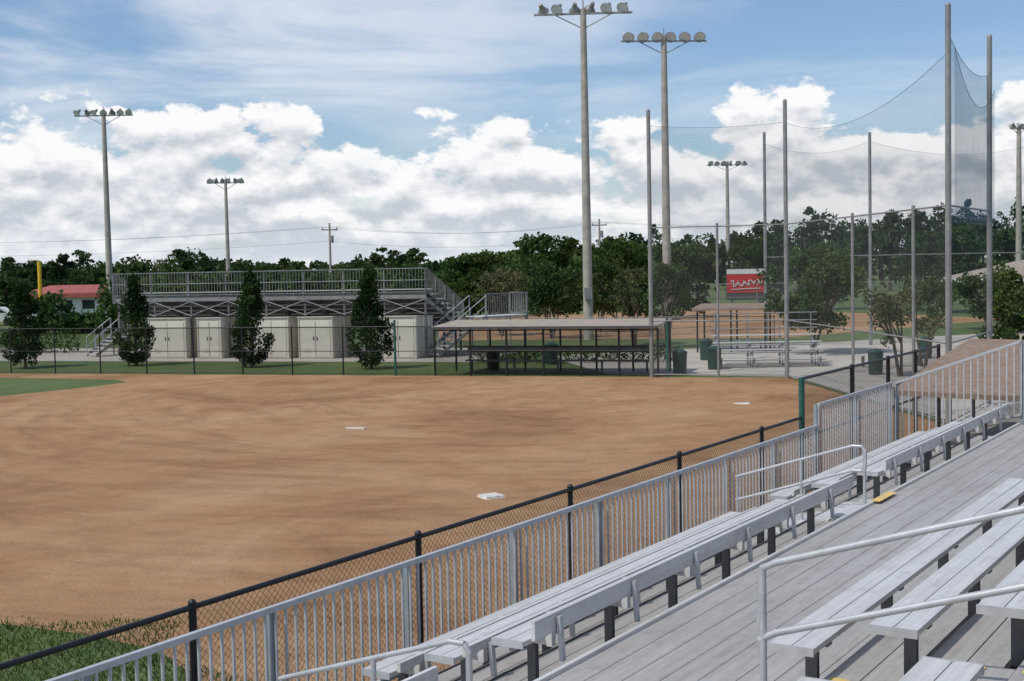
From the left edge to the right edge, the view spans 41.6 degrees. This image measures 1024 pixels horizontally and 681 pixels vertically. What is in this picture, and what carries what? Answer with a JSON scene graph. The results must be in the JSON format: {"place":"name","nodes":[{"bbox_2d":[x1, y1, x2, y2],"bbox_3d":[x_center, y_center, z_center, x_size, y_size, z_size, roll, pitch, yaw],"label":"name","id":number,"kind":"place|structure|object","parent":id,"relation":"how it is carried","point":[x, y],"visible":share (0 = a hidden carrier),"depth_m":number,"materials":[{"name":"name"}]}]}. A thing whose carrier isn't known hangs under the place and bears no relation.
{"place":"outdoors","nodes":[
{"label":"outdoors","id":0,"kind":"place"},
{"bbox_2d":[27,284,106,317],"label":"concession building","id":1,"kind":"structure","parent":0,"point":[79,297],"depth_m":120.97,"materials":[{"name":"white paint"}]},
{"bbox_2d":[73,107,132,308],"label":"stadium light tower","id":2,"kind":"structure","parent":0,"point":[108,248],"depth_m":112.22,"materials":[{"name":"concrete"}]},
{"bbox_2d":[0,348,513,361],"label":"concrete path","id":3,"kind":"structure","parent":0,"point":[449,356],"depth_m":62.82,"materials":[{"name":"grey concrete"}]},
{"bbox_2d":[0,329,80,352],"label":"hedge","id":4,"kind":"object","parent":3,"relation":"on","point":[77,343],"visible":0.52,"depth_m":69.67,"materials":[{"name":"green plant"}]},
{"bbox_2d":[86,318,129,356],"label":"bleacher stairs","id":5,"kind":"structure","parent":3,"relation":"on","point":[104,341],"depth_m":66.49,"materials":[{"name":"metal"}]},
{"bbox_2d":[147,317,198,357],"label":"storage shed","id":6,"kind":"structure","parent":3,"relation":"on","point":[173,340],"depth_m":63.51,"materials":[{"name":"metal"}]},
{"bbox_2d":[195,317,243,357],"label":"storage shed","id":7,"kind":"structure","parent":3,"relation":"on","point":[212,339],"depth_m":62.90,"materials":[{"name":"metal"}]},
{"bbox_2d":[252,316,302,357],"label":"storage shed","id":8,"kind":"structure","parent":3,"relation":"on","point":[282,337],"depth_m":61.87,"materials":[{"name":"metal"}]},
{"bbox_2d":[112,267,463,357],"bbox_3d":[-10.723,-1.359,64.728,16.094,4.040,5.103,0,3,17],"label":"bleacher stand","id":9,"kind":"object","parent":3,"relation":"on","point":[334,304],"visible":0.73,"depth_m":63.00,"materials":[{"name":"metal"}]},
{"bbox_2d":[297,316,351,357],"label":"storage shed","id":10,"kind":"structure","parent":3,"relation":"on","point":[319,339],"depth_m":61.32,"materials":[{"name":"metal"}]},
{"bbox_2d":[379,315,433,357],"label":"storage shed","id":11,"kind":"structure","parent":3,"relation":"on","point":[410,338],"depth_m":60.07,"materials":[{"name":"metal"}]},
{"bbox_2d":[0,373,944,680],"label":"infield dirt ground","id":12,"kind":"structure","parent":0,"point":[136,497],"depth_m":26.55,"materials":[{"name":"brown soil"}]},
{"bbox_2d":[0,613,341,680],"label":"outfield grass","id":13,"kind":"structure","parent":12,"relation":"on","point":[52,643],"depth_m":14.75,"materials":[{"name":"green plant"}]},
{"bbox_2d":[345,427,366,428],"bbox_3d":[-3.981,2.232,34.350,0.548,0.030,0.158,0,3,22],"label":"pitching plate","id":14,"kind":"object","parent":12,"relation":"on","point":[355,427],"visible":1,"depth_m":34.32,"materials":[{"name":"white rubber"}]},
{"bbox_2d":[393,320,396,375],"bbox_3d":[-4.415,0.281,50.813,0.092,2.100,0.092,-1,3,0],"label":"fence gate post","id":15,"kind":"object","parent":12,"relation":"on","point":[394,341],"visible":1,"depth_m":50.77,"materials":[{"name":"metal"}]},
{"bbox_2d":[477,492,505,499],"bbox_3d":[-0.365,2.747,23.792,0.380,0.046,0.380,-3,4,-29],"label":"first base","id":16,"kind":"object","parent":12,"relation":"on","point":[489,496],"visible":1,"depth_m":23.70,"materials":[{"name":"white rubber"}]},
{"bbox_2d":[666,318,668,376],"bbox_3d":[5.506,0.254,47.762,0.092,2.100,0.092,-1,3,0],"label":"fence gate post","id":17,"kind":"object","parent":12,"relation":"on","point":[667,352],"visible":1,"depth_m":47.73,"materials":[{"name":"metal"}]},
{"bbox_2d":[646,2,991,424],"bbox_3d":[9.550,-3.415,40.547,4.217,10.075,16.678,-2,3,-19],"label":"backstop fence","id":18,"kind":"object","parent":12,"relation":"on","point":[948,342],"visible":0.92,"depth_m":36.79,"materials":[{"name":"metal"}]},
{"bbox_2d":[659,122,781,127],"bbox_3d":[7.111,-5.749,47.017,4.726,3.704,0.008,0,3,16],"label":"backstop net","id":19,"kind":"object","parent":18,"relation":"attached to","point":[712,127],"visible":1,"depth_m":47.02,"materials":[{"name":"black"}]},
{"bbox_2d":[788,55,944,127],"bbox_3d":[9.870,-5.366,39.242,0.008,3.704,14.333,-1,3,-4],"label":"backstop net","id":20,"kind":"object","parent":18,"relation":"attached to","point":[879,107],"visible":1,"depth_m":36.40,"materials":[{"name":"black fabric"}]},
{"bbox_2d":[954,46,994,107],"bbox_3d":[11.924,-5.147,34.629,0.008,4.104,5.400,1,4,29],"label":"backstop net","id":21,"kind":"object","parent":18,"relation":"attached to","point":[966,87],"visible":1,"depth_m":33.64,"materials":[{"name":"black fabric"}]},
{"bbox_2d":[428,292,527,357],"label":"bleacher stairs","id":22,"kind":"structure","parent":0,"point":[485,317],"depth_m":62.20,"materials":[{"name":"metal"}]},
{"bbox_2d":[0,257,1023,680],"bbox_3d":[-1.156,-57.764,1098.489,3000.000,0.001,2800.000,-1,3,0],"label":"ground","id":23,"kind":"structure","parent":0,"point":[176,367],"depth_m":56.36,"materials":[{"name":"green plant"}]},
{"bbox_2d":[0,307,14,325],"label":"parked car","id":24,"kind":"object","parent":23,"relation":"on","point":[4,311],"visible":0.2,"depth_m":108.25,"materials":[{"name":"white paint"}]},
{"bbox_2d":[0,278,48,367],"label":"magnolia tree","id":25,"kind":"object","parent":23,"relation":"on","point":[22,291],"visible":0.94,"depth_m":58.62,"materials":[{"name":"green plant"}]},
{"bbox_2d":[37,261,42,304],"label":"foul pole","id":26,"kind":"object","parent":23,"relation":"on","point":[39,271],"visible":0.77,"depth_m":99.75,"materials":[{"name":"yellow metal"}]},
{"bbox_2d":[111,273,156,365],"bbox_3d":[-16.593,-0.935,59.166,1.975,4.074,1.860,-1,3,0],"label":"magnolia tree","id":27,"kind":"object","parent":23,"relation":"on","point":[136,306],"visible":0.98,"depth_m":58.77,"materials":[{"name":"green plant"}]},
{"bbox_2d":[0,326,393,374],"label":"chain link fence","id":28,"kind":"object","parent":23,"relation":"on","point":[193,351],"visible":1,"depth_m":53.39,"materials":[{"name":"black"}]},
{"bbox_2d":[207,176,243,295],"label":"stadium light tower","id":29,"kind":"structure","parent":23,"relation":"on","point":[225,181],"depth_m":152.26,"materials":[{"name":"concrete"}]},
{"bbox_2d":[229,268,275,367],"bbox_3d":[-10.919,-0.957,56.540,1.860,4.187,1.672,-2,3,-20],"label":"magnolia tree","id":30,"kind":"object","parent":23,"relation":"on","point":[251,300],"visible":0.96,"depth_m":56.36,"materials":[{"name":"green plant"}]},
{"bbox_2d":[0,260,526,333],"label":"woodland trees","id":31,"kind":"object","parent":23,"relation":"on","point":[47,317],"visible":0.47,"depth_m":93.87,"materials":[{"name":"green plant"}]},
{"bbox_2d":[321,223,337,274],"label":"utility pole","id":32,"kind":"object","parent":23,"relation":"on","point":[331,239],"visible":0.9,"depth_m":149.49,"materials":[{"name":"wood"}]},
{"bbox_2d":[0,219,1022,255],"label":"power lines","id":33,"kind":"object","parent":32,"relation":"attached to","point":[440,233],"visible":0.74,"depth_m":156.59,"materials":[{"name":"black metal"}]},
{"bbox_2d":[346,264,393,368],"bbox_3d":[-5.739,-0.959,54.418,1.955,4.223,2.019,2,4,43],"label":"magnolia tree","id":34,"kind":"object","parent":23,"relation":"on","point":[367,292],"visible":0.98,"depth_m":54.10,"materials":[{"name":"green plant"}]},
{"bbox_2d":[0,416,801,680],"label":"chain link fence","id":35,"kind":"object","parent":23,"relation":"on","point":[192,607],"visible":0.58,"depth_m":13.18,"materials":[{"name":"black metal"}]},
{"bbox_2d":[396,325,434,351],"bbox_3d":[-3.653,0.376,50.624,1.648,1.900,0.058,0,3,17],"label":"chain link fence","id":36,"kind":"object","parent":23,"relation":"on","point":[415,326],"visible":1,"depth_m":50.58,"materials":[{"name":"black metal"}]},
{"bbox_2d":[486,352,499,369],"bbox_3d":[-0.736,0.696,52.722,0.578,0.890,0.563,-1,3,0],"label":"trash can","id":37,"kind":"object","parent":23,"relation":"on","point":[495,364],"visible":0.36,"depth_m":52.53,"materials":[{"name":"plastic"}]},
{"bbox_2d":[0,197,1023,307],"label":"distant trees","id":38,"kind":"object","parent":23,"relation":"on","point":[890,230],"visible":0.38,"depth_m":188.83,"materials":[{"name":"green plant"}]},
{"bbox_2d":[430,318,671,376],"bbox_3d":[1.494,0.252,50.284,8.572,1.980,3.021,0,3,17],"label":"dugout shelter","id":39,"kind":"object","parent":23,"relation":"on","point":[559,325],"visible":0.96,"depth_m":50.17,"materials":[{"name":"black metal"}]},
{"bbox_2d":[544,342,557,363],"bbox_3d":[1.611,0.514,55.118,0.578,0.890,0.563,-1,3,0],"label":"trash can","id":40,"kind":"object","parent":23,"relation":"on","point":[551,355],"visible":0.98,"depth_m":54.92,"materials":[{"name":"green plastic"}]},
{"bbox_2d":[534,0,632,339],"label":"stadium light tower","id":41,"kind":"structure","parent":23,"relation":"on","point":[583,11],"depth_m":71.36,"materials":[{"name":"concrete"}]},
{"bbox_2d":[592,219,606,245],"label":"utility pole","id":42,"kind":"object","parent":23,"relation":"on","point":[600,233],"visible":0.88,"depth_m":159.44,"materials":[{"name":"concrete"}]},
{"bbox_2d":[451,315,774,348],"bbox_3d":[4.494,-0.370,64.086,15.859,1.550,0.049,0,3,18],"label":"chain link fence","id":43,"kind":"object","parent":23,"relation":"on","point":[553,333],"visible":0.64,"depth_m":64.21,"materials":[{"name":"white"}]},
{"bbox_2d":[611,265,654,345],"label":"crape myrtle tree","id":44,"kind":"object","parent":23,"relation":"on","point":[637,287],"visible":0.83,"depth_m":65.73,"materials":[{"name":"green plant"}]},
{"bbox_2d":[638,259,694,343],"bbox_3d":[7.323,-1.794,63.974,2.739,4.310,2.513,-1,3,0],"label":"crape myrtle tree","id":45,"kind":"object","parent":23,"relation":"on","point":[678,283],"visible":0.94,"depth_m":63.54,"materials":[{"name":"green plant"}]},
{"bbox_2d":[726,268,763,302],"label":"scoreboard","id":46,"kind":"object","parent":23,"relation":"on","point":[748,291],"visible":0.71,"depth_m":117.91,"materials":[{"name":"metal"}]},
{"bbox_2d":[726,234,794,302],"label":"live oak tree","id":47,"kind":"object","parent":23,"relation":"on","point":[757,255],"visible":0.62,"depth_m":125.47,"materials":[{"name":"green plant"}]},
{"bbox_2d":[796,237,867,308],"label":"live oak tree","id":48,"kind":"object","parent":23,"relation":"on","point":[857,246],"visible":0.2,"depth_m":107.01,"materials":[{"name":"green plant"}]},
{"bbox_2d":[692,281,982,310],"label":"chain link fence","id":49,"kind":"object","parent":23,"relation":"on","point":[814,282],"visible":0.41,"depth_m":108.31,"materials":[{"name":"white"}]},
{"bbox_2d":[798,344,939,493],"bbox_3d":[7.197,1.408,26.330,0.099,2.140,8.989,1,4,32],"label":"chain link fence","id":50,"kind":"object","parent":23,"relation":"on","point":[802,393],"visible":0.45,"depth_m":25.52,"materials":[{"name":"black metal"}]},
{"bbox_2d":[888,225,984,309],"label":"live oak tree","id":51,"kind":"object","parent":23,"relation":"on","point":[959,243],"visible":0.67,"depth_m":96.89,"materials":[{"name":"green plant"}]},
{"bbox_2d":[0,0,1023,270],"label":"sky","id":52,"kind":"structure","parent":0,"point":[461,119],"materials":[{"name":"blue"}]},
{"bbox_2d":[438,310,1000,340],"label":"second infield dirt ground","id":53,"kind":"structure","parent":0,"point":[683,329],"depth_m":81.33,"materials":[{"name":"brown soil"}]},
{"bbox_2d":[429,249,510,319],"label":"live oak tree","id":54,"kind":"object","parent":53,"relation":"on","point":[463,269],"visible":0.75,"depth_m":91.06,"materials":[{"name":"green plant"}]},
{"bbox_2d":[471,267,529,335],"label":"crape myrtle tree","id":55,"kind":"object","parent":53,"relation":"on","point":[506,280],"visible":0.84,"depth_m":77.60,"materials":[{"name":"green plant"}]},
{"bbox_2d":[510,231,582,318],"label":"live oak tree","id":56,"kind":"object","parent":53,"relation":"on","point":[542,244],"visible":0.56,"depth_m":89.41,"materials":[{"name":"green plant"}]},
{"bbox_2d":[514,262,582,337],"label":"crape myrtle tree","id":57,"kind":"object","parent":53,"relation":"on","point":[556,294],"visible":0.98,"depth_m":73.17,"materials":[{"name":"green plant"}]},
{"bbox_2d":[572,256,630,331],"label":"crape myrtle tree","id":58,"kind":"object","parent":53,"relation":"on","point":[602,299],"visible":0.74,"depth_m":79.29,"materials":[{"name":"green plant"}]},
{"bbox_2d":[579,236,659,318],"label":"live oak tree","id":59,"kind":"object","parent":53,"relation":"on","point":[621,252],"visible":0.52,"depth_m":92.50,"materials":[{"name":"green plant"}]},
{"bbox_2d":[621,28,706,328],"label":"stadium light tower","id":60,"kind":"structure","parent":53,"relation":"on","point":[657,37],"depth_m":81.23,"materials":[{"name":"concrete"}]},
{"bbox_2d":[645,242,710,317],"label":"live oak tree","id":61,"kind":"object","parent":53,"relation":"on","point":[688,254],"visible":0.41,"depth_m":96.94,"materials":[{"name":"green plant"}]},
{"bbox_2d":[706,160,747,264],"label":"stadium light tower","id":62,"kind":"structure","parent":0,"point":[727,164],"depth_m":185.03,"materials":[{"name":"concrete"}]},
{"bbox_2d":[558,331,1023,421],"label":"plaza paving","id":63,"kind":"structure","parent":0,"point":[839,354],"depth_m":52.52,"materials":[{"name":"concrete"}]},
{"bbox_2d":[468,344,680,362],"bbox_3d":[2.607,0.512,55.946,9.202,0.740,1.652,-1,3,10],"label":"shrub bed","id":64,"kind":"object","parent":63,"relation":"on","point":[623,355],"visible":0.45,"depth_m":55.83,"materials":[{"name":"green plant"}]},
{"bbox_2d":[672,349,687,373],"bbox_3d":[6.116,0.761,49.127,0.578,0.890,0.563,-1,3,0],"label":"trash can","id":65,"kind":"object","parent":63,"relation":"on","point":[679,356],"visible":0.97,"depth_m":48.92,"materials":[{"name":"green plastic"}]},
{"bbox_2d":[699,338,712,359],"bbox_3d":[8.009,0.358,55.617,0.578,0.890,0.563,-1,3,0],"label":"trash can","id":66,"kind":"object","parent":63,"relation":"on","point":[704,343],"visible":0.85,"depth_m":55.41,"materials":[{"name":"green plastic"}]},
{"bbox_2d":[706,346,721,369],"bbox_3d":[7.614,0.641,50.725,0.578,0.890,0.563,-1,3,0],"label":"trash can","id":67,"kind":"object","parent":63,"relation":"on","point":[712,357],"visible":0.84,"depth_m":50.52,"materials":[{"name":"green plastic"}]},
{"bbox_2d":[692,303,770,351],"bbox_3d":[10.033,-0.583,60.838,3.401,2.120,2.700,0,3,17],"label":"dugout shelter","id":68,"kind":"object","parent":63,"relation":"on","point":[703,307],"visible":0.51,"depth_m":60.38,"materials":[{"name":"brown"}]},
{"bbox_2d":[710,311,827,367],"bbox_3d":[9.894,-0.039,52.111,4.200,2.021,2.234,-1,3,2],"label":"bleacher","id":69,"kind":"object","parent":63,"relation":"on","point":[812,341],"visible":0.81,"depth_m":52.32,"materials":[{"name":"metal"}]},
{"bbox_2d":[753,244,868,353],"bbox_3d":[12.873,-1.780,57.702,4.792,4.788,4.364,-3,4,-33],"label":"live oak tree","id":70,"kind":"object","parent":63,"relation":"on","point":[826,267],"visible":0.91,"depth_m":57.34,"materials":[{"name":"green plant"}]},
{"bbox_2d":[867,349,883,374],"bbox_3d":[12.717,0.742,47.131,0.578,0.890,0.563,-1,3,0],"label":"trash can","id":71,"kind":"object","parent":63,"relation":"on","point":[874,354],"visible":0.84,"depth_m":46.93,"materials":[{"name":"green plastic"}]},
{"bbox_2d":[856,353,924,366],"bbox_3d":[14.218,0.743,50.488,2.600,0.470,0.300,-1,3,0],"label":"player bench","id":72,"kind":"object","parent":63,"relation":"on","point":[862,357],"visible":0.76,"depth_m":50.40,"materials":[{"name":"metal"}]},
{"bbox_2d":[763,132,1023,346],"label":"backstop fence","id":73,"kind":"object","parent":63,"relation":"on","point":[870,255],"visible":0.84,"depth_m":62.79,"materials":[{"name":"metal"}]},
{"bbox_2d":[873,142,1021,154],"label":"backstop net","id":74,"kind":"object","parent":73,"relation":"attached to","point":[951,154],"visible":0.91,"depth_m":65.38,"materials":[{"name":"black"}]},
{"bbox_2d":[862,285,940,376],"bbox_3d":[13.268,-0.309,46.031,2.403,3.128,2.709,-1,3,0],"label":"crape myrtle tree","id":75,"kind":"object","parent":63,"relation":"on","point":[886,303],"visible":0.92,"depth_m":45.98,"materials":[{"name":"green plant"}]},
{"bbox_2d":[892,275,958,366],"bbox_3d":[15.370,-0.728,49.985,2.428,3.435,2.588,-2,3,-16],"label":"crape myrtle tree","id":76,"kind":"object","parent":63,"relation":"on","point":[935,311],"visible":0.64,"depth_m":49.92,"materials":[{"name":"green plant"}]},
{"bbox_2d":[919,336,931,358],"bbox_3d":[16.609,0.270,54.120,0.578,0.890,0.563,-1,3,0],"label":"trash can","id":77,"kind":"object","parent":63,"relation":"on","point":[923,344],"visible":0.3,"depth_m":53.93,"materials":[{"name":"green plastic"}]},
{"bbox_2d":[941,260,1023,328],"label":"picnic pavilion","id":78,"kind":"structure","parent":63,"relation":"on","point":[1018,266],"depth_m":71.74,"materials":[{"name":"white paint"}]},
{"bbox_2d":[952,260,1023,335],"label":"crape myrtle tree","id":79,"kind":"object","parent":63,"relation":"on","point":[968,288],"visible":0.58,"depth_m":59.86,"materials":[{"name":"green plant"}]},
{"bbox_2d":[974,266,1023,339],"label":"live oak tree","id":80,"kind":"object","parent":63,"relation":"on","point":[1006,299],"visible":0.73,"depth_m":40.88,"materials":[{"name":"green plant"}]},
{"bbox_2d":[951,402,1019,668],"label":"gravel ground","id":81,"kind":"structure","parent":0,"point":[993,429],"depth_m":32.35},
{"bbox_2d":[362,403,1023,680],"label":"bleacher stand","id":82,"kind":"object","parent":81,"relation":"on","point":[681,606],"visible":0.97,"depth_m":11.13,"materials":[{"name":"metal"}]},
{"bbox_2d":[278,638,472,680],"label":"aisle handrail","id":83,"kind":"object","parent":82,"relation":"on","point":[372,659],"visible":1,"depth_m":9.33,"materials":[{"name":"metal"}]},
{"bbox_2d":[45,382,892,680],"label":"safety railing","id":84,"kind":"object","parent":82,"relation":"attached to","point":[855,402],"visible":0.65,"depth_m":13.29,"materials":[{"name":"metal"}]},
{"bbox_2d":[735,444,866,519],"bbox_3d":[3.590,1.921,16.822,1.705,1.330,0.040,1,4,32],"label":"aisle handrail","id":85,"kind":"object","parent":82,"relation":"on","point":[802,482],"visible":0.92,"depth_m":16.77,"materials":[{"name":"metal"}]},
{"bbox_2d":[756,505,1023,680],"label":"aisle handrail","id":86,"kind":"object","parent":82,"relation":"on","point":[765,635],"visible":1,"depth_m":7.66,"materials":[{"name":"metal"}]},
{"bbox_2d":[894,340,1023,440],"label":"safety railing","id":87,"kind":"object","parent":82,"relation":"attached to","point":[1021,342],"visible":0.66,"depth_m":23.52,"materials":[{"name":"metal"}]},
{"bbox_2d":[1023,344,1023,424],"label":"safety railing","id":88,"kind":"object","parent":82,"relation":"attached to","point":[1023,395],"visible":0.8,"depth_m":23.02,"materials":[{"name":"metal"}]},
{"bbox_2d":[892,339,1023,436],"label":"dugout shelter","id":89,"kind":"object","parent":81,"relation":"on","point":[968,348],"visible":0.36,"depth_m":27.64,"materials":[{"name":"brown"}]},
{"bbox_2d":[1009,123,1023,283],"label":"stadium light tower","id":90,"kind":"structure","parent":0,"point":[1018,256],"depth_m":141.24,"materials":[{"name":"concrete"}]}
]}

